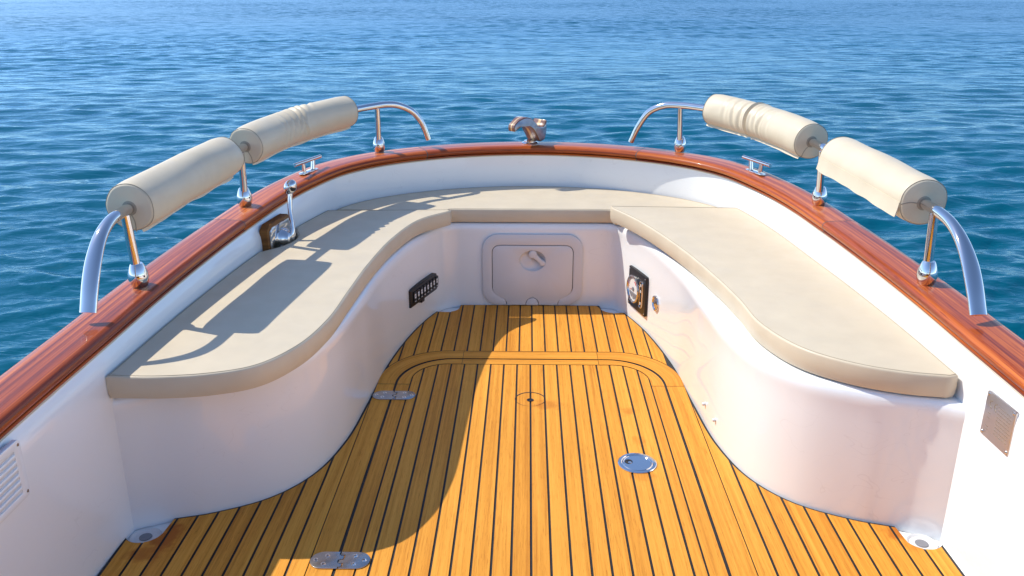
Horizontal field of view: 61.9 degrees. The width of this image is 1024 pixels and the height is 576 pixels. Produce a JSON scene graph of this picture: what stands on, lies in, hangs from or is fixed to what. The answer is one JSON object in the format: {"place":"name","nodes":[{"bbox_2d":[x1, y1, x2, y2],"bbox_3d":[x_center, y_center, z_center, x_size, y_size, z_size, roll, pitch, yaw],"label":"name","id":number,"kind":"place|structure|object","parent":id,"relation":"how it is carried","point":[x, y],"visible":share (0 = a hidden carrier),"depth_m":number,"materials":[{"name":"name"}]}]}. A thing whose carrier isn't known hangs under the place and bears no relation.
{"place":"outdoors","nodes":[
{"label":"outdoors","id":0,"kind":"place"},
{"bbox_2d":[0,0,1023,375],"bbox_3d":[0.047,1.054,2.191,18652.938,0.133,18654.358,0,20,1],"label":"water","id":1,"kind":"structure","parent":0,"point":[100,100],"depth_m":14.62,"materials":[{"name":"blue liquid"}]},
{"bbox_2d":[0,101,1023,575],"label":"motorboat","id":2,"kind":"object","parent":1,"relation":"on","point":[532,399],"visible":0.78,"depth_m":2.46,"materials":[{"name":"white plastic"}]},
{"bbox_2d":[106,137,244,231],"bbox_3d":[-1.060,-0.347,2.737,0.153,0.168,0.669,2,20,6],"label":"rail pad","id":3,"kind":"object","parent":2,"relation":"attached to","point":[157,194],"visible":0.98,"depth_m":2.59,"materials":[{"name":"beige leather"}]},
{"bbox_2d":[106,210,451,398],"bbox_3d":[-0.723,-0.034,2.989,0.554,0.074,1.808,4,20,11],"label":"seat cushion","id":4,"kind":"object","parent":2,"relation":"on","point":[263,318],"visible":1,"depth_m":2.60,"materials":[{"name":"beige leather"}]},
{"bbox_2d":[229,96,357,164],"bbox_3d":[-0.895,-0.667,3.541,0.188,0.173,0.791,7,21,18],"label":"rail pad","id":5,"kind":"object","parent":2,"relation":"attached to","point":[266,137],"visible":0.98,"depth_m":3.46,"materials":[{"name":"beige leather"}]},
{"bbox_2d":[338,186,714,224],"bbox_3d":[0.093,-0.393,4.010,1.737,0.064,0.504,0,20,1],"label":"seat cushion","id":6,"kind":"object","parent":2,"relation":"on","point":[535,204],"visible":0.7,"depth_m":3.90,"materials":[{"name":"beige leather"}]},
{"bbox_2d":[482,234,582,304],"bbox_3d":[0.094,-0.086,3.901,0.456,0.338,0.037,0,20,1],"label":"locker door","id":7,"kind":"structure","parent":2,"relation":"in","point":[518,269],"depth_m":3.89,"materials":[{"name":"white plastic"}]},
{"bbox_2d":[702,94,827,158],"bbox_3d":[1.043,-0.685,3.548,0.187,0.166,0.728,-7,21,-18],"label":"rail pad","id":8,"kind":"object","parent":2,"relation":"attached to","point":[788,133],"visible":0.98,"depth_m":3.47,"materials":[{"name":"beige leather"}]},
{"bbox_2d":[610,206,957,397],"bbox_3d":[0.890,-0.045,2.987,0.540,0.096,1.775,-4,20,-12],"label":"seat cushion","id":9,"kind":"object","parent":2,"relation":"on","point":[779,296],"visible":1,"depth_m":2.69,"materials":[{"name":"beige leather"}]},
{"bbox_2d":[816,137,946,224],"bbox_3d":[1.182,-0.360,2.764,0.164,0.164,0.597,-2,20,-4],"label":"rail pad","id":10,"kind":"object","parent":2,"relation":"attached to","point":[891,185],"visible":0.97,"depth_m":2.63,"materials":[{"name":"beige leather"}]}
]}

